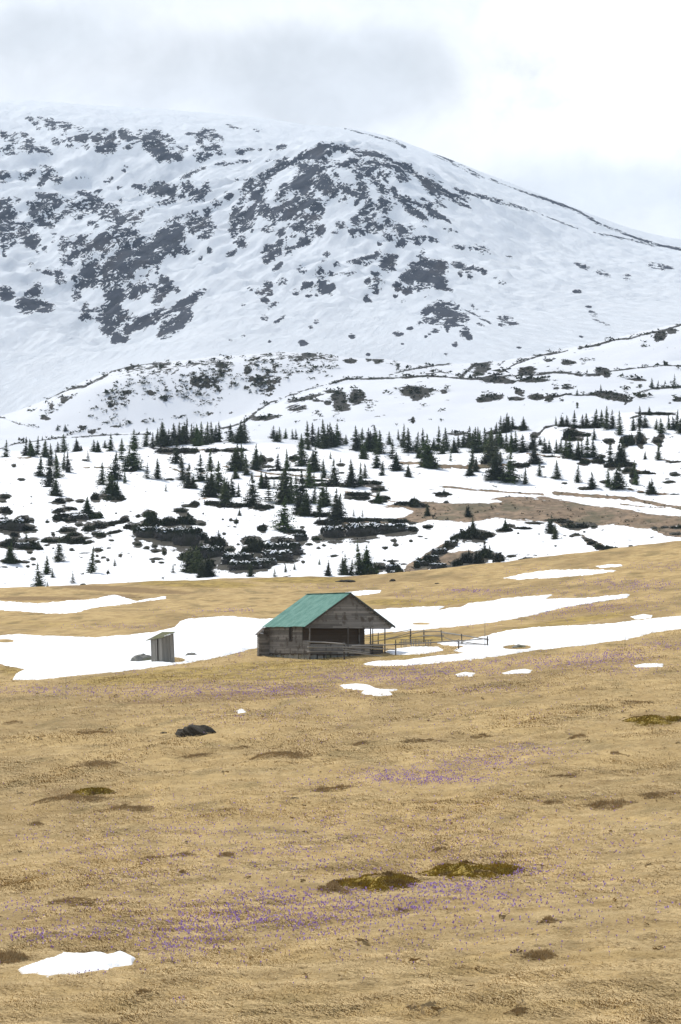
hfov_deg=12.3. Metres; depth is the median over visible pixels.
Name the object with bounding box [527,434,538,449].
spruce
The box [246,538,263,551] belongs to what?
dwarf pine
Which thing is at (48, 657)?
snow patch
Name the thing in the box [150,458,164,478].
spruce
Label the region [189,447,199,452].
dwarf pine
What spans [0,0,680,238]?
sky
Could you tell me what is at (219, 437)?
spruce
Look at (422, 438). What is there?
spruce
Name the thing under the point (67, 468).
spruce
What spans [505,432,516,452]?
spruce
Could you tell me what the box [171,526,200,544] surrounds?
rock outcrop
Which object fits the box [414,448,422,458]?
spruce
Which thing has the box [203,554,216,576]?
spruce
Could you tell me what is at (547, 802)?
heather clump
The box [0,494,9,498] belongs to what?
dwarf pine
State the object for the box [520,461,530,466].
dwarf pine
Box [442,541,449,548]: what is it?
dwarf pine
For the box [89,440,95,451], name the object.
spruce
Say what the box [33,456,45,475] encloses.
spruce
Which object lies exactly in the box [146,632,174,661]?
outhouse
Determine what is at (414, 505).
dwarf pine
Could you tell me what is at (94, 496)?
dwarf pine
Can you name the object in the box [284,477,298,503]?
spruce
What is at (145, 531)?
rock outcrop
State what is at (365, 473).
spruce
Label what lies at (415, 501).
dwarf pine
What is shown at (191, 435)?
spruce
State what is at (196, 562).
spruce
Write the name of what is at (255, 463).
spruce
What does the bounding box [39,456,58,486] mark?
spruce
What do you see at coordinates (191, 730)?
boulder
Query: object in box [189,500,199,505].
dwarf pine
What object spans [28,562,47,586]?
spruce
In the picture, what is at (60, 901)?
heather clump
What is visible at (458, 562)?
dwarf pine
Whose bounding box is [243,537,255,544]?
dwarf pine
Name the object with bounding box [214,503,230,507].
dwarf pine
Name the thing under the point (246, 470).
spruce
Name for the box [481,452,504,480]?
spruce
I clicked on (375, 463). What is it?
spruce
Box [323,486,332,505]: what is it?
spruce
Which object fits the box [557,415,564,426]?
spruce
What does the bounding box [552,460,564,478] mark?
spruce
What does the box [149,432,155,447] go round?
spruce
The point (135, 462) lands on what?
spruce
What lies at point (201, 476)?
spruce
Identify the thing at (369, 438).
spruce
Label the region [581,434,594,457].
spruce
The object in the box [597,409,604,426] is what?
spruce
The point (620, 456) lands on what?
spruce
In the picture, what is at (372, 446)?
spruce
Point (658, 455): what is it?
spruce
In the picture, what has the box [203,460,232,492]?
spruce
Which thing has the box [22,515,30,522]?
dwarf pine
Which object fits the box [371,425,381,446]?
spruce
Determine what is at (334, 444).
spruce
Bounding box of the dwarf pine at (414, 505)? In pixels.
[409,502,418,506]
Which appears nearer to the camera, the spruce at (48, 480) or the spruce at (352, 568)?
the spruce at (352, 568)
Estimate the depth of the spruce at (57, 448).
910.05 m
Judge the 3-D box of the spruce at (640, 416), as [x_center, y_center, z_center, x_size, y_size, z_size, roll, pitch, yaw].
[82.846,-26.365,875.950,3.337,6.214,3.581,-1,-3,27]
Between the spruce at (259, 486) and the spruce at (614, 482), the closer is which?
the spruce at (614, 482)
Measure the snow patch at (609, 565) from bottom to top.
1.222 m
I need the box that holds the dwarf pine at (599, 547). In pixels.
[594,545,604,549]
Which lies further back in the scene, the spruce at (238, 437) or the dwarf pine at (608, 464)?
the spruce at (238, 437)
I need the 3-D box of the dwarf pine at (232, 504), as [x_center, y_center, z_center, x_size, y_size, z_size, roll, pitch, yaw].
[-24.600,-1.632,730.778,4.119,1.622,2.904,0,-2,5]
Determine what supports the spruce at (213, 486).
on the snow slope
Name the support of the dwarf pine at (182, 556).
on the snow slope
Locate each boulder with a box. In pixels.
[130,653,150,660]
[175,724,215,736]
[335,580,354,581]
[512,644,525,647]
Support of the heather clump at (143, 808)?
on the meadow
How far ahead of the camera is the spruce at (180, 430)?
913.87 m
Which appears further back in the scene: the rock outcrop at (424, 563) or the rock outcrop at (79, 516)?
the rock outcrop at (79, 516)
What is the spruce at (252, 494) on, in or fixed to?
on the snow slope
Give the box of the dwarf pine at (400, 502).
[394,501,408,504]
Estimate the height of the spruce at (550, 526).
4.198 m
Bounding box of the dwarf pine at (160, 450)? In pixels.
[155,447,169,452]
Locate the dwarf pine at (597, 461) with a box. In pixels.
[591,459,605,462]
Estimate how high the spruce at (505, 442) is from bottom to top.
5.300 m
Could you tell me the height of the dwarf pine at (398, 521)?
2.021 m
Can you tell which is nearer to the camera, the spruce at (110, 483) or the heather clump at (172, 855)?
the heather clump at (172, 855)
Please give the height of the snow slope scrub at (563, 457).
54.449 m
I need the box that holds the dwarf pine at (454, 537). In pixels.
[449,533,457,540]
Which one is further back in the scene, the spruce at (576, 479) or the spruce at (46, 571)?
the spruce at (576, 479)
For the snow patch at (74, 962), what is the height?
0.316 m
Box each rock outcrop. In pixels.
[0,517,25,529]
[14,542,30,547]
[68,513,87,519]
[135,525,158,536]
[154,526,183,540]
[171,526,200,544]
[199,545,223,558]
[219,552,253,564]
[227,559,262,570]
[255,557,276,564]
[255,559,270,567]
[261,549,294,560]
[262,540,303,554]
[295,533,307,541]
[322,525,344,537]
[344,522,377,536]
[372,522,407,533]
[386,564,399,569]
[416,560,429,565]
[424,555,439,560]
[430,563,446,568]
[431,548,447,554]
[444,540,457,546]
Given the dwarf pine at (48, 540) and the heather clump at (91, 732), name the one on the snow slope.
the dwarf pine at (48, 540)
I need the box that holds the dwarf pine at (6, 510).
[0,506,10,513]
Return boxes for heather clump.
[0,949,32,963]
[2,719,22,724]
[23,793,111,805]
[28,821,44,826]
[45,896,101,906]
[68,760,119,767]
[77,730,113,733]
[94,804,155,812]
[134,988,154,998]
[137,850,193,861]
[177,752,216,757]
[217,851,234,857]
[226,745,252,749]
[247,750,312,761]
[303,783,359,791]
[315,881,353,894]
[350,741,374,745]
[392,906,410,913]
[399,738,451,743]
[429,846,446,851]
[469,732,492,739]
[503,1007,530,1015]
[516,948,559,961]
[537,915,558,925]
[542,773,578,777]
[543,799,563,804]
[566,733,588,738]
[573,798,637,810]
[610,750,626,754]
[621,700,653,703]
[637,791,680,798]
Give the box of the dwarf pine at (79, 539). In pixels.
[72,535,85,541]
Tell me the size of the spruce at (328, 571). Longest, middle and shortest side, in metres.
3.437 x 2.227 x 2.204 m
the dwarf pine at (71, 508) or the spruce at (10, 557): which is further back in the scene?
the dwarf pine at (71, 508)
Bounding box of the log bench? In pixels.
[399,639,432,646]
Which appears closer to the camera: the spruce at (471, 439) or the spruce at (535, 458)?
the spruce at (535, 458)
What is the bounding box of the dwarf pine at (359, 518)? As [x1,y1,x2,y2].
[354,516,363,521]
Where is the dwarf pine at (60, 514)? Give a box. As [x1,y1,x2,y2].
[54,512,68,516]
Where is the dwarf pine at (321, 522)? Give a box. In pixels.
[314,517,328,524]
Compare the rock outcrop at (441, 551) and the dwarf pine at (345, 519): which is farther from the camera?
the dwarf pine at (345, 519)
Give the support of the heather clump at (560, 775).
on the meadow
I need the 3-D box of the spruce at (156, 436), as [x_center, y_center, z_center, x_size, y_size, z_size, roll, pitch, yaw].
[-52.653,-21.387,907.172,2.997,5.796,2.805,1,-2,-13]
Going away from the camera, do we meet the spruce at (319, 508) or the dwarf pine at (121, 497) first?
the spruce at (319, 508)
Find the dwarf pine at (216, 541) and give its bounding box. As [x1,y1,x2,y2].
[209,535,227,545]
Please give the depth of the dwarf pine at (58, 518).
705.17 m
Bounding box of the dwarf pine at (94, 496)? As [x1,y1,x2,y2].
[90,492,99,499]
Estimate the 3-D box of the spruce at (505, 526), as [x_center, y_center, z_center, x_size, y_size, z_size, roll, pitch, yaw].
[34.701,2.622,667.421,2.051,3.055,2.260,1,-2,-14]
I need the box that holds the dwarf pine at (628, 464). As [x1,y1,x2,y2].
[623,462,635,465]
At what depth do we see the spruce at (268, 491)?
742.94 m
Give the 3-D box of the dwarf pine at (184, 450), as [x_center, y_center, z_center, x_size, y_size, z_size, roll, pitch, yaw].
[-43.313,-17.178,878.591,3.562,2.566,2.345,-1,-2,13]
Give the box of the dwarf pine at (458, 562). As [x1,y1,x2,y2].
[452,558,462,565]
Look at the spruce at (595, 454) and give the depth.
827.32 m
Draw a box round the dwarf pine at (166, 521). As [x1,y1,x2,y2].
[160,515,179,525]
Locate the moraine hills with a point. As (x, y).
(462, 404)
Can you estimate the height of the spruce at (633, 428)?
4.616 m
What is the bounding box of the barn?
[255,592,394,659]
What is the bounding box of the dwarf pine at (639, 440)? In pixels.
[635,435,644,443]
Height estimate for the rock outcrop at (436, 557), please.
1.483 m
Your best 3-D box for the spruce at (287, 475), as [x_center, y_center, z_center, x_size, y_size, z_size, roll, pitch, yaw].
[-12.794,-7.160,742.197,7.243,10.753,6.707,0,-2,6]
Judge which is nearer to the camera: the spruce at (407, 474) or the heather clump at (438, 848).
the heather clump at (438, 848)
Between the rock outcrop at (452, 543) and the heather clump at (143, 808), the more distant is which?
the rock outcrop at (452, 543)
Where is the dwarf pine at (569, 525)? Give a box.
[562,522,576,527]
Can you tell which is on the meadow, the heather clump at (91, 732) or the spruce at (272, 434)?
the heather clump at (91, 732)
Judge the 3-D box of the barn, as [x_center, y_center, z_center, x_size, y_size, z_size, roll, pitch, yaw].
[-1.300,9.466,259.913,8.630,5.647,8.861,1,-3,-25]
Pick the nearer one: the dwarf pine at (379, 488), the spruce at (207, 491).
the spruce at (207, 491)
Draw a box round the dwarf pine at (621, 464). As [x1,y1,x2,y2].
[614,461,626,466]
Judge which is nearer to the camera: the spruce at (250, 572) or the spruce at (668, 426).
the spruce at (250, 572)
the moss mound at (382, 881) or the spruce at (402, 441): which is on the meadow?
the moss mound at (382, 881)
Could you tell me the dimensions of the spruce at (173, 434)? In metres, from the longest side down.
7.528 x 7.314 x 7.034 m
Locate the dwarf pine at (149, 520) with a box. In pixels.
[143,515,160,523]
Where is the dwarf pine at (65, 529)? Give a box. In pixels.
[56,526,74,531]
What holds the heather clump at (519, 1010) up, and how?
on the meadow
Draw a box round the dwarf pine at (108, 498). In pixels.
[102,494,114,499]
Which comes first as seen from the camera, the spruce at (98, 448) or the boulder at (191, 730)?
the boulder at (191, 730)
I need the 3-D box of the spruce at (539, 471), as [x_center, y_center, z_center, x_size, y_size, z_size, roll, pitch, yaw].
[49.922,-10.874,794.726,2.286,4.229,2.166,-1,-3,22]
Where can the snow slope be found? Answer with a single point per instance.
(477, 491)
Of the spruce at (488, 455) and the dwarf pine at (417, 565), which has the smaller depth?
the dwarf pine at (417, 565)
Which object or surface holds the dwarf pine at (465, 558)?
on the snow slope
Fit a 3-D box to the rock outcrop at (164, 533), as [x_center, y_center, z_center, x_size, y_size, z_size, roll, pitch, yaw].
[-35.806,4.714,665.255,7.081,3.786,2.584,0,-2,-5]
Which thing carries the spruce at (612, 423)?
on the snow slope
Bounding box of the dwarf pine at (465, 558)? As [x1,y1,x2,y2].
[460,549,473,562]
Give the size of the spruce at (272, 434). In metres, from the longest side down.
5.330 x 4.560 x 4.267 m
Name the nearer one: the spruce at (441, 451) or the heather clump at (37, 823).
the heather clump at (37, 823)
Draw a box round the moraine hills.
[0,324,680,451]
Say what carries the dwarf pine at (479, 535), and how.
on the snow slope
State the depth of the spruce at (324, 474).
807.91 m
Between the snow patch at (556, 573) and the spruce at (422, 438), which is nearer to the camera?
the snow patch at (556, 573)
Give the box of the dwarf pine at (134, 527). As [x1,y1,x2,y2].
[131,523,141,531]
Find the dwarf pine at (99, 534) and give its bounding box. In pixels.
[95,531,106,536]
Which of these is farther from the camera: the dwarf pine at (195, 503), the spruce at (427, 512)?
the dwarf pine at (195, 503)
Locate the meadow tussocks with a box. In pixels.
[0,691,680,1019]
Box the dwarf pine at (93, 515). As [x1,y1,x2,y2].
[88,512,103,518]
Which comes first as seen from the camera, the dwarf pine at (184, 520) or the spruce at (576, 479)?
the dwarf pine at (184, 520)
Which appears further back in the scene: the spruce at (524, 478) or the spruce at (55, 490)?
the spruce at (524, 478)
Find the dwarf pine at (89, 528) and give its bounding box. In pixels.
[80,523,95,530]
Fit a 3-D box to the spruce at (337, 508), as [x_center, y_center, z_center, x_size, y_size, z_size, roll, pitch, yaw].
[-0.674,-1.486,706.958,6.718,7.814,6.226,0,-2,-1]
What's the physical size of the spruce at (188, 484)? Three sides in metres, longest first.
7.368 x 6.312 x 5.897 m
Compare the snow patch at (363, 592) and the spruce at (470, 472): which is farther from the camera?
the spruce at (470, 472)
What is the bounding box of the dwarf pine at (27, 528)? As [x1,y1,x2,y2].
[22,523,34,530]
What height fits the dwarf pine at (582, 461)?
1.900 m
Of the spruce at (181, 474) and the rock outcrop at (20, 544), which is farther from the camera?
the spruce at (181, 474)
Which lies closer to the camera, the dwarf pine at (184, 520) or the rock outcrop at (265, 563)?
the rock outcrop at (265, 563)
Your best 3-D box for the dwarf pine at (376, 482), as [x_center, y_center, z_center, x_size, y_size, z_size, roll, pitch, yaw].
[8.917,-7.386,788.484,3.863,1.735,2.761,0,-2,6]
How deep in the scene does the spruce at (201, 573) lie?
592.46 m
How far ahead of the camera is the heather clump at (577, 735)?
160.87 m
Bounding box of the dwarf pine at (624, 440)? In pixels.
[620,434,634,445]
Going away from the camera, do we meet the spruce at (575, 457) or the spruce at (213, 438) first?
the spruce at (575, 457)
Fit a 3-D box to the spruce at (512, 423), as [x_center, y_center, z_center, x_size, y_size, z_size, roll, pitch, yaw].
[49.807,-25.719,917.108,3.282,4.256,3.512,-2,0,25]
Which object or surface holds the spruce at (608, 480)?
on the snow slope
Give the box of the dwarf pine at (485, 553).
[480,548,492,557]
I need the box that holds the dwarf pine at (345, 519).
[340,517,348,521]
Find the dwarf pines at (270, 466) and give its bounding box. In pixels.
[0,433,680,584]
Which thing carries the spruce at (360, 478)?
on the snow slope
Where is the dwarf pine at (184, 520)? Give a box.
[175,512,196,524]
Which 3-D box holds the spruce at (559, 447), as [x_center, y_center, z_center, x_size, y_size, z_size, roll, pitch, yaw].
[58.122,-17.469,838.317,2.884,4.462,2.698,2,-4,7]
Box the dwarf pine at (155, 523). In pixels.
[150,519,159,526]
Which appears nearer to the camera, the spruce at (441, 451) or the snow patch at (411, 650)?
the snow patch at (411, 650)
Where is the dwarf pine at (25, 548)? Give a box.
[19,545,31,549]
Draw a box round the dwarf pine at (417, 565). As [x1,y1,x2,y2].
[413,561,420,567]
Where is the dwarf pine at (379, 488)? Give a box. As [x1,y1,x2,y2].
[372,486,388,490]
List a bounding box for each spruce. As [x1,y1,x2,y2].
[0,439,8,456]
[2,542,18,562]
[21,441,27,455]
[27,440,37,455]
[27,444,36,456]
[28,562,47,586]
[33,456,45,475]
[34,437,40,454]
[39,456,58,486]
[40,440,52,456]
[42,556,51,574]
[45,451,55,465]
[47,477,63,495]
[52,457,64,477]
[52,536,67,561]
[53,442,60,452]
[57,434,71,452]
[60,451,65,468]
[63,451,73,471]
[72,438,81,451]
[79,497,95,513]
[86,547,98,573]
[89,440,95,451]
[94,440,101,451]
[95,461,106,484]
[99,472,113,493]
[104,452,125,480]
[105,435,114,450]
[109,479,122,495]
[117,440,126,459]
[120,443,145,470]
[121,448,130,465]
[121,459,128,470]
[125,430,140,448]
[140,429,150,446]
[142,462,151,477]
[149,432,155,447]
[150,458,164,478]
[154,428,159,445]
[155,422,172,446]
[165,429,173,445]
[167,441,182,463]
[170,424,181,445]
[175,463,187,479]
[176,423,182,443]
[177,454,185,468]
[177,464,196,488]
[179,432,186,444]
[179,546,194,571]
[181,419,190,443]
[181,422,189,435]
[186,545,204,573]
[189,423,193,443]
[190,474,198,488]
[191,423,203,445]
[193,454,208,481]
[194,559,206,577]
[198,422,204,441]
[198,473,215,496]
[201,422,213,444]
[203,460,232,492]
[203,468,221,497]
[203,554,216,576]
[205,448,215,470]
[209,423,218,442]
[215,423,223,441]
[217,477,233,503]
[222,443,247,471]
[224,424,235,441]
[226,478,231,496]
[229,420,249,443]
[229,478,240,497]
[231,468,239,478]
[235,483,241,496]
[240,442,247,463]
[241,454,251,474]
[241,473,264,505]
[242,418,251,440]
[246,563,253,576]
[248,444,263,469]
[256,472,264,488]
[261,473,271,488]
[262,479,273,500]
[268,425,277,438]
[268,467,294,504]
[268,496,297,530]
[272,431,281,441]
[272,454,282,469]
[272,460,298,501]
[284,449,290,467]
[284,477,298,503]
[290,435,308,466]
[290,494,303,514]
[294,476,301,494]
[294,489,311,516]
[295,469,311,500]
[302,461,316,487]
[303,423,313,443]
[304,445,322,471]
[305,438,311,449]
[306,422,315,445]
[310,487,318,502]
[312,476,331,506]
[313,426,321,446]
[313,496,324,516]
[316,419,333,448]
[319,459,328,477]
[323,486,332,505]
[323,560,331,575]
[324,460,342,484]
[326,488,347,519]
[327,424,336,446]
[331,436,338,447]
[332,424,347,445]
[337,554,353,575]
[339,464,359,487]
[349,425,361,449]
[350,560,355,575]
[351,429,360,450]
[352,540,360,564]
[353,553,366,574]
[355,545,377,568]
[356,463,364,486]
[358,440,369,459]
[359,429,364,439]
[360,438,370,450]
[361,428,372,443]
[361,464,369,478]
[366,435,376,451]
[369,448,384,468]
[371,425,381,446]
[372,430,389,453]
[374,490,383,503]
[377,463,385,475]
[384,440,396,458]
[385,432,393,444]
[386,452,404,470]
[397,425,407,446]
[400,428,414,452]
[402,464,413,476]
[412,432,421,451]
[414,435,440,468]
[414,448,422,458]
[419,428,426,449]
[423,503,431,516]
[430,438,435,449]
[433,427,441,451]
[435,436,447,453]
[441,428,451,450]
[448,438,460,452]
[459,432,466,447]
[463,463,474,475]
[464,505,472,516]
[465,431,474,447]
[465,518,478,534]
[467,446,475,465]
[468,427,482,452]
[472,457,480,471]
[477,431,482,447]
[477,431,498,462]
[479,427,488,447]
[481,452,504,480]
[485,545,492,557]
[492,435,502,458]
[497,431,504,447]
[497,448,522,483]
[497,452,506,476]
[498,419,506,432]
[500,413,513,431]
[501,434,508,450]
[502,517,508,528]
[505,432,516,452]
[510,417,515,428]
[512,430,519,450]
[514,436,530,452]
[518,417,529,430]
[521,467,528,483]
[525,444,543,463]
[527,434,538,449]
[535,460,542,475]
[539,438,548,452]
[544,515,559,533]
[545,441,553,453]
[551,525,559,538]
[552,440,558,453]
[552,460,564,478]
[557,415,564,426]
[557,439,562,452]
[559,439,568,455]
[562,416,570,426]
[563,434,574,458]
[571,411,577,427]
[571,446,580,459]
[573,465,581,482]
[577,414,586,428]
[580,413,592,427]
[580,440,584,456]
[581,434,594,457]
[586,472,599,487]
[589,409,600,426]
[589,439,599,457]
[591,428,596,439]
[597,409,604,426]
[601,406,613,429]
[602,469,611,486]
[604,440,615,461]
[607,468,624,488]
[608,463,630,489]
[609,410,616,428]
[613,440,626,463]
[614,411,623,434]
[623,443,630,461]
[627,433,634,445]
[629,417,636,430]
[630,460,638,474]
[631,471,639,484]
[635,406,643,425]
[635,418,644,441]
[641,414,649,427]
[645,478,656,493]
[653,443,661,459]
[657,418,666,432]
[665,414,672,429]
[670,375,676,388]
[670,417,676,429]
[672,418,680,432]
[674,411,679,428]
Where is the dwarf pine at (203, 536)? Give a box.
[200,531,208,539]
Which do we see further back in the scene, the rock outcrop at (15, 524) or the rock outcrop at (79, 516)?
the rock outcrop at (79, 516)
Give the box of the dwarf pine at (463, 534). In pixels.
[457,527,472,538]
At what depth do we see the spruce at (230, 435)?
914.83 m
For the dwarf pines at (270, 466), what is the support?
on the snow slope
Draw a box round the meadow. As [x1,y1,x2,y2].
[0,541,680,1023]
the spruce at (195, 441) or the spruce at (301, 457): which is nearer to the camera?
the spruce at (301, 457)
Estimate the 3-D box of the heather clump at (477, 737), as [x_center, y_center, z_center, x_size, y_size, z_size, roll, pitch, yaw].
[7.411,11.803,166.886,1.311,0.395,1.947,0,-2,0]
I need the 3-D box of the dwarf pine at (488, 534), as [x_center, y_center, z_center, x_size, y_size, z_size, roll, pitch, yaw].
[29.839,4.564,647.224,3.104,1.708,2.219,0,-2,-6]
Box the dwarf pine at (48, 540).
[40,538,52,542]
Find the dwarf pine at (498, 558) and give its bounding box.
[492,552,504,561]
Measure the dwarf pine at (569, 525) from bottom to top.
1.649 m
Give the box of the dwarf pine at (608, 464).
[604,461,615,466]
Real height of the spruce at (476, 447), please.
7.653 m
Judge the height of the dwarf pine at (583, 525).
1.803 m
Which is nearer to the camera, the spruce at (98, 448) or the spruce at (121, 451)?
the spruce at (121, 451)
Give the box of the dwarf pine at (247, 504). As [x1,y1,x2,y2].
[239,502,253,506]
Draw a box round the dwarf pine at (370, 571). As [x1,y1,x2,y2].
[356,564,378,574]
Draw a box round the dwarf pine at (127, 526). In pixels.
[123,522,132,528]
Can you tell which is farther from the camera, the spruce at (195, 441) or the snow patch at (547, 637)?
the spruce at (195, 441)
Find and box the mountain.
[0,100,680,415]
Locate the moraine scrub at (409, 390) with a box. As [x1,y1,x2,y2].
[4,324,680,443]
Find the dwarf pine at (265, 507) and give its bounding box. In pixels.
[262,503,269,509]
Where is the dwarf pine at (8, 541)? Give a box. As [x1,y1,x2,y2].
[2,536,17,546]
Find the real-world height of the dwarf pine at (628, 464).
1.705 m
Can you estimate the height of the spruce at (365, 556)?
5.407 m
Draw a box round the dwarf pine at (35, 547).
[31,545,43,549]
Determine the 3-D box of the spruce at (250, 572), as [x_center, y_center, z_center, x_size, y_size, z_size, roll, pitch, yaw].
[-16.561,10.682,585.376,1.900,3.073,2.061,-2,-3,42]
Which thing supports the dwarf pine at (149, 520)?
on the snow slope
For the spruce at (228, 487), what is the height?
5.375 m
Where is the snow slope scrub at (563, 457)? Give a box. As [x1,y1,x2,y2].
[0,425,680,583]
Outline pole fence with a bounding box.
[307,629,488,659]
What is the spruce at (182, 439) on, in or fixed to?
on the snow slope
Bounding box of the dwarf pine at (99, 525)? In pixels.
[93,522,107,527]
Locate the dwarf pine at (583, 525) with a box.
[576,521,588,527]
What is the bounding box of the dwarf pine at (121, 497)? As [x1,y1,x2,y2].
[114,494,125,499]
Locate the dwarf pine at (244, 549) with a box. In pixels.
[241,547,250,551]
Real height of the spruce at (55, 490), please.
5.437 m
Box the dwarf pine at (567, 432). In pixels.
[562,428,577,436]
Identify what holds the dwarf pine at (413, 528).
on the snow slope
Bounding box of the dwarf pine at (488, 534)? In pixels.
[484,532,493,536]
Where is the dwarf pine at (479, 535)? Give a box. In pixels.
[471,530,486,538]
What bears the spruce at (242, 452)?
on the snow slope
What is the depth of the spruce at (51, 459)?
866.27 m
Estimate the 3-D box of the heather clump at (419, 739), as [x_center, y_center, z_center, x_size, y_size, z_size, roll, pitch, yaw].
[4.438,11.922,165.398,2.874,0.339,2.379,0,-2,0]
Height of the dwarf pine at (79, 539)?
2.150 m
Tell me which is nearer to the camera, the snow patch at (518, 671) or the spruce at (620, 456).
the snow patch at (518, 671)
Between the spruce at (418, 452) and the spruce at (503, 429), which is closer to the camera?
the spruce at (418, 452)
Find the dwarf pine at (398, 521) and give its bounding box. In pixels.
[393,518,403,523]
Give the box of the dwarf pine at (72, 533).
[67,531,79,535]
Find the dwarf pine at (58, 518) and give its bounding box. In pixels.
[51,515,62,520]
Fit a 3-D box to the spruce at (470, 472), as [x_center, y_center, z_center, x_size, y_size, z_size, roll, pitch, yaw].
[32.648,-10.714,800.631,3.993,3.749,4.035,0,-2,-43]
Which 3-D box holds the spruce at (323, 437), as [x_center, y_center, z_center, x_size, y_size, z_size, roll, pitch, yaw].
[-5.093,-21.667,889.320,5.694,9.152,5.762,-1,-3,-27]
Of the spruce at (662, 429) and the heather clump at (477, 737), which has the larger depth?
the spruce at (662, 429)
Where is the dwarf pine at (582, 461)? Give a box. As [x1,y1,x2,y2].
[579,458,589,463]
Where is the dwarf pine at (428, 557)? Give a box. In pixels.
[423,553,432,560]
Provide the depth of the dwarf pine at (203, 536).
664.95 m
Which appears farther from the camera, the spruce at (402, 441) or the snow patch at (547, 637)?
the spruce at (402, 441)
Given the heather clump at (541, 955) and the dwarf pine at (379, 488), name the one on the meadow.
the heather clump at (541, 955)
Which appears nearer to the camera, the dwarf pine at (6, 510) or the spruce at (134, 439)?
the dwarf pine at (6, 510)
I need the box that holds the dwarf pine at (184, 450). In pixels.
[181,446,188,452]
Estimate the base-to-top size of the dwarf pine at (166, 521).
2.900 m
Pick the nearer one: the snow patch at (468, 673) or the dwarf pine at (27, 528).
the snow patch at (468, 673)
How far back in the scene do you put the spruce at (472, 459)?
821.75 m
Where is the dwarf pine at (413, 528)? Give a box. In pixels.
[409,526,417,531]
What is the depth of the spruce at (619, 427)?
860.66 m
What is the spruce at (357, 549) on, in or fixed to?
on the snow slope
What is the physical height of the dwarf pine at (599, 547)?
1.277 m
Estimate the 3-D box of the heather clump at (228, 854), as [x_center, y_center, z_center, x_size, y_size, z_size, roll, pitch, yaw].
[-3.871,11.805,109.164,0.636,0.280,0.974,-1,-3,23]
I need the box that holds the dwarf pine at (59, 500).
[52,496,65,502]
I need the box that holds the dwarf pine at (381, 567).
[374,563,385,569]
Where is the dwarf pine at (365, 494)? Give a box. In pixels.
[360,491,371,495]
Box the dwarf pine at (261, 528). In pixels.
[257,525,266,530]
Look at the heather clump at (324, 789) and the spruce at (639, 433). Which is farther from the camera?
the spruce at (639, 433)
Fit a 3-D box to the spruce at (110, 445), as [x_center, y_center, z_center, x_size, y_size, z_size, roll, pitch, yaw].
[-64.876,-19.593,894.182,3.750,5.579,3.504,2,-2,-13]
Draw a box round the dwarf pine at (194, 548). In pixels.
[192,541,205,551]
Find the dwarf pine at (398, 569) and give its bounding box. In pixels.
[395,566,402,572]
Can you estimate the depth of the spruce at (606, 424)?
873.55 m
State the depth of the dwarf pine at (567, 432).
867.88 m
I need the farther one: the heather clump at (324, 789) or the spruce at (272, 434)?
the spruce at (272, 434)
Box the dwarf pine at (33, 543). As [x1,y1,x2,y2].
[22,539,39,545]
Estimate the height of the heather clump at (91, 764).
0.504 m
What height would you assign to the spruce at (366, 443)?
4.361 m
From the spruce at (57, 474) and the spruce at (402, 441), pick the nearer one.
the spruce at (57, 474)
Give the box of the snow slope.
[0,410,680,587]
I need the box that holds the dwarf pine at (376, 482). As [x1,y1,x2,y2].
[369,479,383,484]
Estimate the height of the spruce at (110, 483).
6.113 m
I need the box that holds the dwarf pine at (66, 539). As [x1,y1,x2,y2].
[60,534,73,542]
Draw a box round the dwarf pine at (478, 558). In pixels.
[472,550,483,563]
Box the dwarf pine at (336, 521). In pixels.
[327,518,343,523]
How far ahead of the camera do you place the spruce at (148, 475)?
808.13 m
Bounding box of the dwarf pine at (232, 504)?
[227,501,241,506]
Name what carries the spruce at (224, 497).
on the snow slope
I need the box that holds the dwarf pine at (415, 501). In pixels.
[407,499,419,505]
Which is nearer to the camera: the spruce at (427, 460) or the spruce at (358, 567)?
the spruce at (358, 567)
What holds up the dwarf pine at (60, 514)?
on the snow slope
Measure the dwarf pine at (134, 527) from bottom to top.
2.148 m
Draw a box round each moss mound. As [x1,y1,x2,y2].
[71,787,117,795]
[327,870,422,893]
[416,860,527,880]
[622,714,680,725]
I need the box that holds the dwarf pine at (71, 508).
[64,507,76,509]
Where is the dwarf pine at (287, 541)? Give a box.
[264,537,292,543]
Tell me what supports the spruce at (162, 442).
on the snow slope
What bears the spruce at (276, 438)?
on the snow slope
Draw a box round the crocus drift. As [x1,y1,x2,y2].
[0,560,680,950]
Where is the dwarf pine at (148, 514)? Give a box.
[142,510,157,517]
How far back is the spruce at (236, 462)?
823.70 m
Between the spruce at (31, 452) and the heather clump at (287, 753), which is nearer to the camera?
the heather clump at (287, 753)
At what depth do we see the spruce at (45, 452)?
887.36 m
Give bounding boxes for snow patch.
[0,594,629,679]
[0,595,165,613]
[19,951,134,976]
[341,683,395,695]
[352,590,380,595]
[364,616,680,666]
[386,646,442,654]
[456,672,474,676]
[502,669,530,673]
[507,569,615,579]
[596,564,621,567]
[631,614,651,619]
[634,663,662,666]
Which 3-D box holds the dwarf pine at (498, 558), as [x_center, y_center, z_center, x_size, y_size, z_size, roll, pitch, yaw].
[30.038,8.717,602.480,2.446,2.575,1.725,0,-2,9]
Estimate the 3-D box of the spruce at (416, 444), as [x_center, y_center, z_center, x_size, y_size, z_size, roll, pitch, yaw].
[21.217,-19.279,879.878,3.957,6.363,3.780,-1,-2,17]
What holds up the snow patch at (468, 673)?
on the meadow
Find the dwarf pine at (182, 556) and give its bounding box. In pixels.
[178,549,204,560]
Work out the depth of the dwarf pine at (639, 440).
845.42 m
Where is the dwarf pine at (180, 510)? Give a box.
[174,507,187,511]

